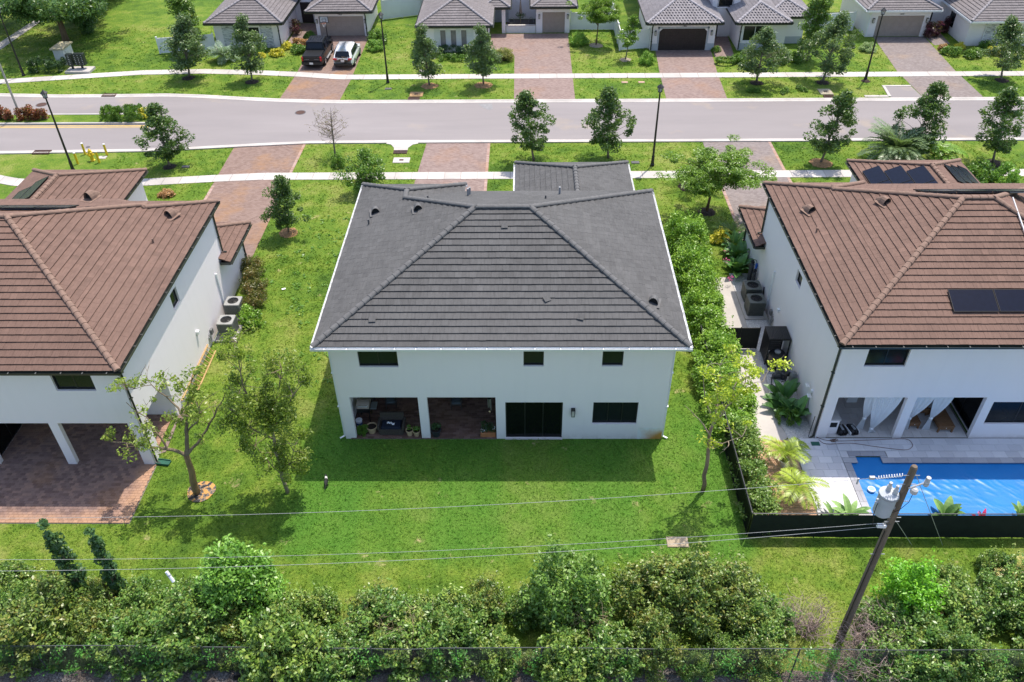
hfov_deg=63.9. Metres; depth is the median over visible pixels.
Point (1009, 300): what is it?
solar panel
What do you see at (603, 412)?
window
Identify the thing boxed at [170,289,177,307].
window
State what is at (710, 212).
mulch ring
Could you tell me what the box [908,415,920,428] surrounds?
wooden bench
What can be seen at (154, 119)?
oak tree
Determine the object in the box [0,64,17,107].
flagpole
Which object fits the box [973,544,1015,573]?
wild shrub
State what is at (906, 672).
wild shrub
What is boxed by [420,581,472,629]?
wild shrub
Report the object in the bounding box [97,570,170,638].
wild shrub
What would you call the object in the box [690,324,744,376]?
hedge shrub
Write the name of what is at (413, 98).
storm drain grate
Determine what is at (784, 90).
border shrub
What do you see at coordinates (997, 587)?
wild shrub
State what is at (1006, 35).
oak tree
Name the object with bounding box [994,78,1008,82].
mulch ring
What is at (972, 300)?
solar panel
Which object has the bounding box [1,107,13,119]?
red shrub
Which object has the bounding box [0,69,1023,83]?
pavement
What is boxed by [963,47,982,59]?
border shrub
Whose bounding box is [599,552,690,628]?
wild shrub
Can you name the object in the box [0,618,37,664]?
wild shrub
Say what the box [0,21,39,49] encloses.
park path
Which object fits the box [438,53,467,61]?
shrub
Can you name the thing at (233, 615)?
wild shrub
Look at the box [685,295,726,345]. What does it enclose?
hedge shrub
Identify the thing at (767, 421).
side yard path
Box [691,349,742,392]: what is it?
hedge shrub
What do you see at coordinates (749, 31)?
window
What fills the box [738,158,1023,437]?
brown roofed house
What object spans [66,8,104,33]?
wood tree
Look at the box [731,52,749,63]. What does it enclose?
border shrub
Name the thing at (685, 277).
hedge shrub
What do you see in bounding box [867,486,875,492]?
pool float
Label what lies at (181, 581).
wild shrub
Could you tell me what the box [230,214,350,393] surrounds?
weeds
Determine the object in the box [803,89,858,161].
oak tree
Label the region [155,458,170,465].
splash block
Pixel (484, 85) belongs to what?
mulch ring
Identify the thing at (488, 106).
asphalt patch
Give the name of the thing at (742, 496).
mesh fence
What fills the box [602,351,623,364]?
window
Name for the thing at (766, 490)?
hedge shrub
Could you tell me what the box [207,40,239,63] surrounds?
fan palm
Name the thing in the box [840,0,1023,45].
bungalow
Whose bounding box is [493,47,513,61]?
grass clump
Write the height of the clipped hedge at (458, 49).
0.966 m
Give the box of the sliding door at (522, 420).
[505,402,562,436]
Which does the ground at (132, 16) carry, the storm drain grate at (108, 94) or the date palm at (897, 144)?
the date palm at (897, 144)
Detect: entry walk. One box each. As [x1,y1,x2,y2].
[288,23,316,42]
[713,36,732,56]
[925,34,949,44]
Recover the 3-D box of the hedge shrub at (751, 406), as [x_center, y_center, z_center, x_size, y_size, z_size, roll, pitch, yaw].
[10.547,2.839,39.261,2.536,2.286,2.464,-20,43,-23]
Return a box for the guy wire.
[916,476,942,544]
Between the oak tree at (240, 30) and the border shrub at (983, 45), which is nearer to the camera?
the oak tree at (240, 30)
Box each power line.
[0,522,887,559]
[35,527,875,570]
[78,475,903,517]
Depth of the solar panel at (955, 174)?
50.23 m
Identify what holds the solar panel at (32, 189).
on the brown roofed house at (109, 279)
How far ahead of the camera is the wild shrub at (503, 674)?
29.22 m
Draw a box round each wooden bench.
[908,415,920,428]
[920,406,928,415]
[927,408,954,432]
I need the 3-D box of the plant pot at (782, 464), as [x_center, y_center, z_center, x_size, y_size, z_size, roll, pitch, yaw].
[12.360,5.530,37.420,0.432,0.360,0.425,0,39,1]
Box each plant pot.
[367,422,376,433]
[406,424,412,435]
[413,426,419,436]
[430,423,440,437]
[779,457,787,466]
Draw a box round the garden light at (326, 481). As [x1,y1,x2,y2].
[324,475,327,489]
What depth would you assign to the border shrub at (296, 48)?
79.62 m
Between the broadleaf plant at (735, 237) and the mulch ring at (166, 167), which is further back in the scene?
the mulch ring at (166, 167)
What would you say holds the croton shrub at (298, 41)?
on the ground at (132, 16)
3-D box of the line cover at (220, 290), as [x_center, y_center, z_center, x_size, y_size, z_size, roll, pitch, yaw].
[-16.355,-2.705,46.211,0.088,2.600,0.100,0,39,1]
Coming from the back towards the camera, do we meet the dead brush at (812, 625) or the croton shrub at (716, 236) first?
the croton shrub at (716, 236)
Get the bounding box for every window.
[52,376,95,388]
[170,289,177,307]
[240,27,258,41]
[358,351,397,365]
[440,30,445,45]
[451,30,456,46]
[461,30,466,46]
[523,351,543,364]
[592,402,637,422]
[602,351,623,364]
[718,0,732,5]
[742,26,767,40]
[797,271,801,285]
[864,349,909,364]
[950,11,955,26]
[984,402,1023,422]
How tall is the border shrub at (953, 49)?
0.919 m
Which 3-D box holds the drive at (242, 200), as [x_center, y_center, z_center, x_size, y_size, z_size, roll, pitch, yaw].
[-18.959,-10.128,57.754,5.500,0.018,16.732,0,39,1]
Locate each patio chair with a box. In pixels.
[385,397,396,408]
[450,397,462,409]
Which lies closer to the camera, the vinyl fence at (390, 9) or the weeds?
the weeds
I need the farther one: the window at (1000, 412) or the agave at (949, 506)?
the window at (1000, 412)
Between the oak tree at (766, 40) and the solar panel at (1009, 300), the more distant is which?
the oak tree at (766, 40)
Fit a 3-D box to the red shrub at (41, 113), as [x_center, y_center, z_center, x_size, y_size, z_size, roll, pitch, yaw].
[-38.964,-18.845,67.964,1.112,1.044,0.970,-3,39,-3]
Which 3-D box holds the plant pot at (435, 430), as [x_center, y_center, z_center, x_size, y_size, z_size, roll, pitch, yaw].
[-3.595,4.168,39.024,0.567,0.870,0.511,0,39,1]
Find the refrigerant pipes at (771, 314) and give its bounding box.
[763,309,773,323]
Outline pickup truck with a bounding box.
[301,35,333,64]
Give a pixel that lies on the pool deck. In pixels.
(831, 461)
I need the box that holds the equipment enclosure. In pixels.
[759,326,791,364]
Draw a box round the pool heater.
[766,348,785,370]
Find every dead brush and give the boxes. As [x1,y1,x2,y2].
[344,596,436,668]
[542,594,613,639]
[764,583,837,644]
[795,595,920,681]
[841,601,912,644]
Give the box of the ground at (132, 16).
[0,0,1023,674]
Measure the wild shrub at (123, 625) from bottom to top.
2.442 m
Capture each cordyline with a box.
[289,19,302,34]
[923,21,937,37]
[933,20,944,36]
[941,16,952,32]
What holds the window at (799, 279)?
in the brown roofed house at (868, 274)
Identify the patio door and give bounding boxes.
[0,423,22,454]
[951,397,983,429]
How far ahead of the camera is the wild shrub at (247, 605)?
30.75 m
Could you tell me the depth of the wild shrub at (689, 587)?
29.99 m
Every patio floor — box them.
[351,397,496,438]
[826,397,967,437]
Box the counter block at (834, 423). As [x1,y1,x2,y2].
[827,408,840,433]
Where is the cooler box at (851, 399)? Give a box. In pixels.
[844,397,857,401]
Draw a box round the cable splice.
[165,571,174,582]
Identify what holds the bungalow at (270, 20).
on the ground at (132, 16)
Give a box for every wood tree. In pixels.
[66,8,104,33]
[89,0,106,21]
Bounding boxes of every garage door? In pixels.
[318,16,364,35]
[542,12,564,32]
[658,28,707,49]
[873,16,923,35]
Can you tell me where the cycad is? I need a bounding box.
[711,216,744,234]
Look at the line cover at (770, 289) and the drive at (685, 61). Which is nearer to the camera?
the line cover at (770, 289)
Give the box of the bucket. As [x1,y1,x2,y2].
[355,417,361,425]
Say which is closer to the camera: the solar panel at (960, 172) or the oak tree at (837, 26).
the solar panel at (960, 172)
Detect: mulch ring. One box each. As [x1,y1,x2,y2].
[162,164,176,169]
[182,76,194,80]
[187,481,215,501]
[245,79,258,83]
[279,228,297,237]
[421,83,438,88]
[474,82,492,88]
[589,43,602,47]
[619,57,630,61]
[678,182,691,191]
[697,207,714,215]
[750,80,763,85]
[809,158,832,167]
[815,80,829,84]
[987,159,1003,166]
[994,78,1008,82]
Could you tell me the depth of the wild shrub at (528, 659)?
29.49 m
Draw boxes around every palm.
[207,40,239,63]
[760,435,811,472]
[770,467,829,509]
[857,116,939,159]
[908,139,968,159]
[994,555,1023,607]
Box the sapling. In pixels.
[615,14,640,58]
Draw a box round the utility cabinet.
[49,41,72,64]
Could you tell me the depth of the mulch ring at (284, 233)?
53.83 m
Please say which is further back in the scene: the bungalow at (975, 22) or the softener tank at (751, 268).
the bungalow at (975, 22)
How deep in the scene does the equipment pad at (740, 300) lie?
46.47 m
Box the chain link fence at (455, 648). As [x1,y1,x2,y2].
[0,645,1023,676]
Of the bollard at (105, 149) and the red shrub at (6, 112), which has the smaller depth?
the bollard at (105, 149)
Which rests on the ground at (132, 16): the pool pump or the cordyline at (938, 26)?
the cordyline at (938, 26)
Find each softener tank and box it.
[747,260,754,279]
[751,269,756,279]
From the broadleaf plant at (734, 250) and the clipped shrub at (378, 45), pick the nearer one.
the broadleaf plant at (734, 250)
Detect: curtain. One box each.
[856,397,881,428]
[868,397,902,432]
[904,397,934,429]
[921,397,953,429]
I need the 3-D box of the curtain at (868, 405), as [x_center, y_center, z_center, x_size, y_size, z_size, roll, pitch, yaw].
[16.521,3.317,38.307,0.800,2.520,0.420,0,39,1]
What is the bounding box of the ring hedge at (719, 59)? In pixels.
[715,56,736,63]
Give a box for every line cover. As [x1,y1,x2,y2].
[215,273,224,304]
[766,271,774,308]
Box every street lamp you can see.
[0,8,25,75]
[40,89,74,169]
[378,11,389,82]
[650,84,663,166]
[864,7,886,78]
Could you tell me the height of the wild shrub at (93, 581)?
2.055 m
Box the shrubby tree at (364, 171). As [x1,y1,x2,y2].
[332,147,385,189]
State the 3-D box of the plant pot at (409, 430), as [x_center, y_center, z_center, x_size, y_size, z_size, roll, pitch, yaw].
[-4.888,4.234,39.146,0.367,0.640,0.362,0,39,1]
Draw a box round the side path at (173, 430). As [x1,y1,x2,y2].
[161,407,183,453]
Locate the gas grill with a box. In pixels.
[356,398,377,421]
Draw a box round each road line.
[0,127,82,127]
[70,125,143,125]
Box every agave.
[820,501,846,514]
[831,493,870,514]
[933,496,964,512]
[1011,501,1023,512]
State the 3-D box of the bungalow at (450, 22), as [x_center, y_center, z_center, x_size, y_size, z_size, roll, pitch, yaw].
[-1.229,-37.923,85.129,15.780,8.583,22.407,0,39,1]
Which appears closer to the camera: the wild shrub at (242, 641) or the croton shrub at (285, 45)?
the wild shrub at (242, 641)
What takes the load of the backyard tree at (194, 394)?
on the ground at (132, 16)
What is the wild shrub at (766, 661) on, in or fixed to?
on the ground at (132, 16)
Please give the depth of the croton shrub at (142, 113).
67.77 m
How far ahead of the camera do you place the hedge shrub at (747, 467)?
35.74 m
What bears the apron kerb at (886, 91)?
on the ground at (132, 16)
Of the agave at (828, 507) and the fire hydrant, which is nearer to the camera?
the agave at (828, 507)
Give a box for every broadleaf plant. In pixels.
[721,230,744,252]
[723,252,752,277]
[725,240,749,264]
[762,378,800,408]
[762,392,798,417]
[774,395,811,425]
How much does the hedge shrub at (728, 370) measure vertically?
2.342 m
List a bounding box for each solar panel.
[0,205,41,209]
[12,186,30,198]
[20,176,48,198]
[32,205,78,208]
[862,165,888,183]
[878,180,891,183]
[884,165,911,183]
[901,180,914,183]
[906,165,934,183]
[913,189,958,192]
[944,164,965,182]
[948,289,999,311]
[950,164,971,182]
[951,189,995,192]
[957,165,978,182]
[987,189,1023,192]
[993,289,1023,311]
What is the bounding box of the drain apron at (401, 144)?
[386,140,418,149]
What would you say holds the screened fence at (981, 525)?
on the ground at (132, 16)
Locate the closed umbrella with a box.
[518,0,522,23]
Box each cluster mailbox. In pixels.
[65,53,74,68]
[72,52,86,67]
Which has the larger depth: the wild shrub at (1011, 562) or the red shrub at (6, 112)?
the red shrub at (6, 112)
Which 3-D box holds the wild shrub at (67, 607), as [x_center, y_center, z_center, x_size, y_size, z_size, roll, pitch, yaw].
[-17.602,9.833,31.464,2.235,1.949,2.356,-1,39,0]
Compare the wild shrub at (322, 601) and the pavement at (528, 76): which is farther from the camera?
the pavement at (528, 76)
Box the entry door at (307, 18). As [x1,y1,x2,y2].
[300,2,313,22]
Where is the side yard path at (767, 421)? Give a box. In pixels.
[723,348,786,439]
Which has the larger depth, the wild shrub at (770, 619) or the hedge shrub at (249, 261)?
the hedge shrub at (249, 261)
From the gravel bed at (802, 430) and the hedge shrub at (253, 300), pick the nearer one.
the gravel bed at (802, 430)
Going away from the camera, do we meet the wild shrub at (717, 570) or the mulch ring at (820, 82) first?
the wild shrub at (717, 570)
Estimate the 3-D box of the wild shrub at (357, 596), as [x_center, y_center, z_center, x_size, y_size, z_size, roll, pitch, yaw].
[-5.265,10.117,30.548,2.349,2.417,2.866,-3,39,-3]
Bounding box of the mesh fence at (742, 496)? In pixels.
[699,325,752,534]
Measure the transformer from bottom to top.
1.743 m
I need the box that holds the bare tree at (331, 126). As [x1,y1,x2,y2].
[307,107,347,153]
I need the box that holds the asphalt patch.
[479,103,492,109]
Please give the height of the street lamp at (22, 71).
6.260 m
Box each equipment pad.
[214,325,242,342]
[736,291,767,319]
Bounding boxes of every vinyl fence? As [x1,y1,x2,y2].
[155,33,215,53]
[380,0,422,19]
[570,11,613,29]
[611,2,621,50]
[620,28,650,50]
[805,11,856,31]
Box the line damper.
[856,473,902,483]
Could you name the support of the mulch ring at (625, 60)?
on the ground at (132, 16)
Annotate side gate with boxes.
[723,327,760,348]
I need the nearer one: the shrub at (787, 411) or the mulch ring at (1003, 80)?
the shrub at (787, 411)
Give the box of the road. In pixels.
[0,97,1023,150]
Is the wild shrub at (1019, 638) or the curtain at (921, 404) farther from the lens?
the curtain at (921, 404)
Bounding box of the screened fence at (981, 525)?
[747,513,1023,537]
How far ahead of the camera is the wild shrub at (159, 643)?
30.24 m
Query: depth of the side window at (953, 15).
81.72 m
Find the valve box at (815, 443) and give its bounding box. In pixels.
[811,442,819,445]
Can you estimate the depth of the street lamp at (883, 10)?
71.33 m
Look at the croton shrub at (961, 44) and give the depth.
78.85 m
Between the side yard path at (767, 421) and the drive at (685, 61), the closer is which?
the side yard path at (767, 421)
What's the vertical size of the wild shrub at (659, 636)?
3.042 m
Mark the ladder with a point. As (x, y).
(201, 358)
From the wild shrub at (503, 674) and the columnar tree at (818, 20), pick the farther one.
the columnar tree at (818, 20)
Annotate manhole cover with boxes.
[36,102,46,106]
[295,110,305,114]
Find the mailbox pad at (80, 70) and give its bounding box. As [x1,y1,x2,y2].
[65,66,95,73]
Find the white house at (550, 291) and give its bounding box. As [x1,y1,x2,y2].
[310,160,692,439]
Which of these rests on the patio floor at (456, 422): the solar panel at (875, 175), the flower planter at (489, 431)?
the flower planter at (489, 431)
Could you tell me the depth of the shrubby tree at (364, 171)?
56.73 m
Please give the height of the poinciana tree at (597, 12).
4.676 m
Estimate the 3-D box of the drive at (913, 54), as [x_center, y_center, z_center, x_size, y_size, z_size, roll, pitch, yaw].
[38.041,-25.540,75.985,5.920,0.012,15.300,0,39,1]
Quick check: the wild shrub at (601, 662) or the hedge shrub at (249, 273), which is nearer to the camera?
the wild shrub at (601, 662)
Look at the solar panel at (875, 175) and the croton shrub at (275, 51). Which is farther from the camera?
the croton shrub at (275, 51)
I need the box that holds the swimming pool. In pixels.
[851,457,1023,514]
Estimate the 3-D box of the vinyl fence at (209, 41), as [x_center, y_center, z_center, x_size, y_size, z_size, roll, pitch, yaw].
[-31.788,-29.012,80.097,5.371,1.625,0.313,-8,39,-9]
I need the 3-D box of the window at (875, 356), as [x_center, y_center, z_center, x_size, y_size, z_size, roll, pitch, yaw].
[16.332,0.575,35.784,1.800,1.200,0.060,0,39,1]
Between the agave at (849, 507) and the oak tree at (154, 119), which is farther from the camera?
the oak tree at (154, 119)
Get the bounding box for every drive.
[203,144,305,257]
[280,36,367,99]
[414,143,489,190]
[491,33,574,98]
[656,50,726,98]
[703,142,791,232]
[874,37,982,96]
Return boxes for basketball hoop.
[319,16,330,38]
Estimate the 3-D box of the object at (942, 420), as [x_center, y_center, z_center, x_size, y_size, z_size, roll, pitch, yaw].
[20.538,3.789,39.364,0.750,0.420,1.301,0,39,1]
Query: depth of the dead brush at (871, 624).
30.22 m
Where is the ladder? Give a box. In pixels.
[181,344,215,403]
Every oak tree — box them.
[132,102,195,165]
[160,13,211,76]
[224,13,266,80]
[259,174,310,232]
[410,23,444,84]
[461,22,502,83]
[507,89,556,160]
[581,85,636,157]
[737,25,792,81]
[797,10,863,81]
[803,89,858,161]
[892,80,951,156]
[974,86,1023,162]
[977,14,1023,79]
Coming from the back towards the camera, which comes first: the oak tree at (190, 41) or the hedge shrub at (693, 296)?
the oak tree at (190, 41)
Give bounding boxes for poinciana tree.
[566,0,623,44]
[654,134,777,210]
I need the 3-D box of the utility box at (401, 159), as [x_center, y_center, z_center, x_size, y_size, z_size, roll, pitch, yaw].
[-8.325,-13.617,61.870,1.250,0.075,0.850,0,39,1]
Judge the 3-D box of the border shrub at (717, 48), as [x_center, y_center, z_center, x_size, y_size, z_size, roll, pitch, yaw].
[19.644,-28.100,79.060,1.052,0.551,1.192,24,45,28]
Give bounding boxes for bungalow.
[203,0,378,47]
[414,0,578,51]
[637,0,814,50]
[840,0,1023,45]
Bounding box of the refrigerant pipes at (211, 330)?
[208,328,218,341]
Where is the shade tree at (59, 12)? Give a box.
[0,0,107,40]
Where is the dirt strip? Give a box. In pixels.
[0,664,1023,681]
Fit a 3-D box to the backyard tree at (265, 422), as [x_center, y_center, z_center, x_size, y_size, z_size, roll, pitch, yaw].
[-9.973,3.176,33.888,4.539,9.214,2.490,0,39,1]
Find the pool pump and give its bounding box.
[769,363,786,386]
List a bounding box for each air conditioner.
[216,315,238,336]
[224,296,243,316]
[741,280,762,301]
[744,293,765,315]
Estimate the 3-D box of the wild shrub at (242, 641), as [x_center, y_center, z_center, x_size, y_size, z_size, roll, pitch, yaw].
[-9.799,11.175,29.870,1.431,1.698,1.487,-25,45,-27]
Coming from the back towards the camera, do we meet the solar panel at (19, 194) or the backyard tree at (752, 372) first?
the solar panel at (19, 194)
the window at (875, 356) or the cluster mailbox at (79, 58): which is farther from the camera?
the cluster mailbox at (79, 58)
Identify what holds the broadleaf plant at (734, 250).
on the ground at (132, 16)
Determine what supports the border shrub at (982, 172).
on the ground at (132, 16)
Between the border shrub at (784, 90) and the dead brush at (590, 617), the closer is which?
the dead brush at (590, 617)
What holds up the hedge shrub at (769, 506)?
on the ground at (132, 16)
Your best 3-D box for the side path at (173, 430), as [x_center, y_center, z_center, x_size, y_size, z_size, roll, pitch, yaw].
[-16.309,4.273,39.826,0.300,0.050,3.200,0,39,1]
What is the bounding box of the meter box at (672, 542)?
[666,537,688,547]
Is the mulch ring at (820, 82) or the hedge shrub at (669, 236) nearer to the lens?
the hedge shrub at (669, 236)
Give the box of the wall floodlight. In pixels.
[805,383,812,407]
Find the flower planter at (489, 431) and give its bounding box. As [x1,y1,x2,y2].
[480,420,495,436]
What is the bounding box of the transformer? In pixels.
[872,481,899,524]
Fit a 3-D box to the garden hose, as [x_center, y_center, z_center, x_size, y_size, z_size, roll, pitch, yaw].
[16.548,4.772,38.461,4.379,0.095,0.736,1,39,2]
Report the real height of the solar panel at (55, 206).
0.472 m
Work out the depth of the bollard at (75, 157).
61.65 m
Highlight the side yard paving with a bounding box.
[716,277,746,327]
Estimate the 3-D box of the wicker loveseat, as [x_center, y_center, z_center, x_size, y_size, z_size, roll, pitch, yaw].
[-5.765,3.946,39.339,1.300,0.864,0.762,0,39,1]
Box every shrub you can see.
[0,105,4,119]
[0,552,35,603]
[0,561,97,681]
[0,570,39,618]
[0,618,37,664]
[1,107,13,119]
[13,107,26,120]
[23,104,37,120]
[25,572,81,629]
[33,108,49,118]
[35,518,92,600]
[42,561,95,597]
[59,572,127,618]
[59,618,82,654]
[65,588,123,662]
[82,596,163,681]
[83,527,127,598]
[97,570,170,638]
[99,104,121,120]
[111,104,131,121]
[113,577,233,681]
[123,103,143,122]
[137,107,147,118]
[150,628,182,667]
[156,188,175,199]
[159,572,199,624]
[179,595,249,671]
[192,532,288,638]
[220,582,267,627]
[223,623,249,673]
[236,582,326,681]
[237,303,262,329]
[238,265,268,287]
[239,278,267,296]
[240,255,265,272]
[242,288,267,311]
[247,43,267,53]
[256,52,265,57]
[259,581,313,626]
[268,47,285,56]
[280,40,291,49]
[282,619,342,681]
[290,44,305,54]
[292,38,304,44]
[297,581,345,626]
[301,618,382,681]
[303,30,314,38]
[329,578,420,677]
[330,153,345,168]
[336,575,398,651]
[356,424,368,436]
[365,39,382,51]
[366,28,388,43]
[377,605,445,681]
[394,588,431,616]
[412,588,480,681]
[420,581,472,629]
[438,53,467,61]
[443,593,510,660]
[465,569,510,632]
[469,624,524,681]
[504,578,550,632]
[519,529,616,637]
[519,645,545,679]
[531,612,596,681]
[551,594,594,631]
[568,31,588,46]
[573,610,644,681]
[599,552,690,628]
[629,598,689,681]
[638,51,655,65]
[640,549,684,605]
[648,531,757,642]
[663,202,706,253]
[667,209,712,254]
[670,224,711,271]
[672,236,714,289]
[676,254,722,305]
[676,642,719,681]
[681,270,725,305]
[682,278,724,331]
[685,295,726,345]
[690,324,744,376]
[691,307,739,357]
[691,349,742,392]
[694,544,787,636]
[696,364,745,407]
[696,552,730,613]
[701,380,759,427]
[704,630,749,676]
[705,402,760,450]
[709,225,729,243]
[711,45,721,52]
[722,414,761,458]
[726,435,768,476]
[727,588,805,659]
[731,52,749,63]
[732,455,771,494]
[734,624,785,681]
[735,488,782,535]
[736,477,780,514]
[768,54,787,63]
[774,406,799,426]
[779,86,789,94]
[784,51,804,63]
[795,84,807,91]
[846,626,930,681]
[855,588,923,647]
[857,41,877,52]
[869,548,950,624]
[881,603,972,681]
[919,606,991,681]
[928,570,995,638]
[930,556,968,587]
[937,43,947,49]
[939,46,963,56]
[954,41,965,49]
[958,562,1023,636]
[959,639,1021,681]
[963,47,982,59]
[966,157,995,182]
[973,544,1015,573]
[977,40,995,49]
[988,161,1020,182]
[990,543,1023,616]
[1002,580,1023,629]
[1004,646,1023,681]
[1010,627,1023,664]
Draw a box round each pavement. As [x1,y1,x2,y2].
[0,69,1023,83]
[0,169,1023,185]
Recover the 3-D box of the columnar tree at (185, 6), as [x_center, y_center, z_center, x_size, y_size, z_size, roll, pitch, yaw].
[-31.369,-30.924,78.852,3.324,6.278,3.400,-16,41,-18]
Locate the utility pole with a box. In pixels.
[836,464,931,641]
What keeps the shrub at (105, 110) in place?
on the median lawn at (77, 118)
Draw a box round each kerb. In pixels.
[0,93,1023,103]
[0,113,158,124]
[0,140,386,153]
[418,137,1023,142]
[864,85,910,96]
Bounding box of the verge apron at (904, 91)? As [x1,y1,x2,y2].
[886,86,921,96]
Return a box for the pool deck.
[785,438,1023,514]
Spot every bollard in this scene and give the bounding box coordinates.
[73,152,78,163]
[80,143,85,154]
[94,151,100,162]
[102,143,107,155]
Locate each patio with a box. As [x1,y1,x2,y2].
[0,428,167,523]
[1,414,171,463]
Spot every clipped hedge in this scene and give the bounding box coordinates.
[25,56,66,73]
[438,44,468,54]
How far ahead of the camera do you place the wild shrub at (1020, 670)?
29.22 m
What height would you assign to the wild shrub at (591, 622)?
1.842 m
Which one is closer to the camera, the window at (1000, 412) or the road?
the window at (1000, 412)
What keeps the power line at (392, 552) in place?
attached to the utility pole
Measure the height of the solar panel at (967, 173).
0.330 m
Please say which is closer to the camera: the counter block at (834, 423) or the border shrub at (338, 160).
the counter block at (834, 423)
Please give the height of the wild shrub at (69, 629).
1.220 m
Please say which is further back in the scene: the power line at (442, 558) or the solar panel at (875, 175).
the solar panel at (875, 175)
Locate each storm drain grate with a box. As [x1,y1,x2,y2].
[32,150,51,154]
[101,93,116,96]
[393,150,407,153]
[408,97,419,99]
[823,95,833,97]
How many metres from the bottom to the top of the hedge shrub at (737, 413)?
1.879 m
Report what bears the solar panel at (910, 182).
on the brown roofed house at (868, 274)
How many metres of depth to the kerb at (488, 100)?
70.36 m
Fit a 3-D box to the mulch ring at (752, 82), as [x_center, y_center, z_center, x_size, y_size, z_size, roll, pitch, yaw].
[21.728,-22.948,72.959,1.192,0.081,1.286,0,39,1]
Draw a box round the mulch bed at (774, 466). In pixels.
[748,440,816,514]
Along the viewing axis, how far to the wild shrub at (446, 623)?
29.44 m
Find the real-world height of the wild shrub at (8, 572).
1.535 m
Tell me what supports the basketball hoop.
on the drive at (313, 88)
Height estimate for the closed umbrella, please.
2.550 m
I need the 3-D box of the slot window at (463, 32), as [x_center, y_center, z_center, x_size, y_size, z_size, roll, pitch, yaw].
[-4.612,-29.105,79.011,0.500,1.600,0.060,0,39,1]
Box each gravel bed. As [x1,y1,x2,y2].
[729,273,787,368]
[765,369,813,438]
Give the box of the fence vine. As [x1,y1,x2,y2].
[0,641,1023,681]
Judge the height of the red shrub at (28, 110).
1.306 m
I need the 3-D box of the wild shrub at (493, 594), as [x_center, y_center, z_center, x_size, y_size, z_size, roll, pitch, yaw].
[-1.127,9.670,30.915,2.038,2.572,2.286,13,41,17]
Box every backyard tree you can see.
[101,360,229,494]
[211,319,316,493]
[687,344,793,490]
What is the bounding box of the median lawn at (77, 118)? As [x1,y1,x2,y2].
[0,115,146,122]
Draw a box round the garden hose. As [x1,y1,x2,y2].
[817,437,912,449]
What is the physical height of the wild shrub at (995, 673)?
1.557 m
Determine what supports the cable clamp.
attached to the power line at (442, 558)
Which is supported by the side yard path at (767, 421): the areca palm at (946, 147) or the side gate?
the side gate
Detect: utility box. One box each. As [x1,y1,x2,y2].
[393,157,409,162]
[409,92,423,96]
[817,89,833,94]
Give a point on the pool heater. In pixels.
(776, 353)
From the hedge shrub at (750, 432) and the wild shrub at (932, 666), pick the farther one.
the hedge shrub at (750, 432)
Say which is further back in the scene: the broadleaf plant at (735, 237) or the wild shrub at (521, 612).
the broadleaf plant at (735, 237)
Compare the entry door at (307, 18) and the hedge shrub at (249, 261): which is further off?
the entry door at (307, 18)
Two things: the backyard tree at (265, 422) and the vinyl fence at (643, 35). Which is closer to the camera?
the backyard tree at (265, 422)
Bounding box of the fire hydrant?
[87,148,94,161]
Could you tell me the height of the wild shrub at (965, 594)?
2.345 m
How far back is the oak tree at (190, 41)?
72.81 m
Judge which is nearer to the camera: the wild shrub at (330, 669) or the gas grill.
the wild shrub at (330, 669)
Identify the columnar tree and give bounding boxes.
[164,0,206,40]
[796,0,834,60]
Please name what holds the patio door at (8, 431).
in the brown roofed house at (109, 279)
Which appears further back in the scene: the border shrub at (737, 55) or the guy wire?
the border shrub at (737, 55)
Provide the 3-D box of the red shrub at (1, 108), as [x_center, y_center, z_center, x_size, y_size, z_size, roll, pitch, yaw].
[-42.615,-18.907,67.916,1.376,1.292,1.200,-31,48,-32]
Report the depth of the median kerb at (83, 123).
67.50 m
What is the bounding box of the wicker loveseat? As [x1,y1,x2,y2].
[377,412,405,434]
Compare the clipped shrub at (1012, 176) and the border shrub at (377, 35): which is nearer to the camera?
the clipped shrub at (1012, 176)
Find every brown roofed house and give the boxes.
[0,168,252,463]
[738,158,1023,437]
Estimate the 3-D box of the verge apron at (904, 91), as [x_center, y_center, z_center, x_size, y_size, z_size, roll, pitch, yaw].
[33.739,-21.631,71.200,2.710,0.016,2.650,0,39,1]
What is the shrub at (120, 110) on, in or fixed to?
on the median lawn at (77, 118)
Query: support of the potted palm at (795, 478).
in the plant pot
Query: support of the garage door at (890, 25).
in the bungalow at (975, 22)
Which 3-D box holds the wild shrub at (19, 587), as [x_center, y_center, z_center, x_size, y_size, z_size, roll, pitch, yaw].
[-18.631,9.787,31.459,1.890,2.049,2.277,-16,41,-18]
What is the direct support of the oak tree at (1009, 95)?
on the ground at (132, 16)
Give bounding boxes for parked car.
[333,41,360,65]
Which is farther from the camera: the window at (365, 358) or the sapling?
the sapling
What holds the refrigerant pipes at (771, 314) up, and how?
attached to the brown roofed house at (868, 274)
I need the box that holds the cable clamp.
[876,523,886,528]
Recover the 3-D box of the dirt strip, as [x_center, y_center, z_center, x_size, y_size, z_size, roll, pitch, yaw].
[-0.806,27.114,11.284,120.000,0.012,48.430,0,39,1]
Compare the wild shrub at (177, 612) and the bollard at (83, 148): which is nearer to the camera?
the wild shrub at (177, 612)

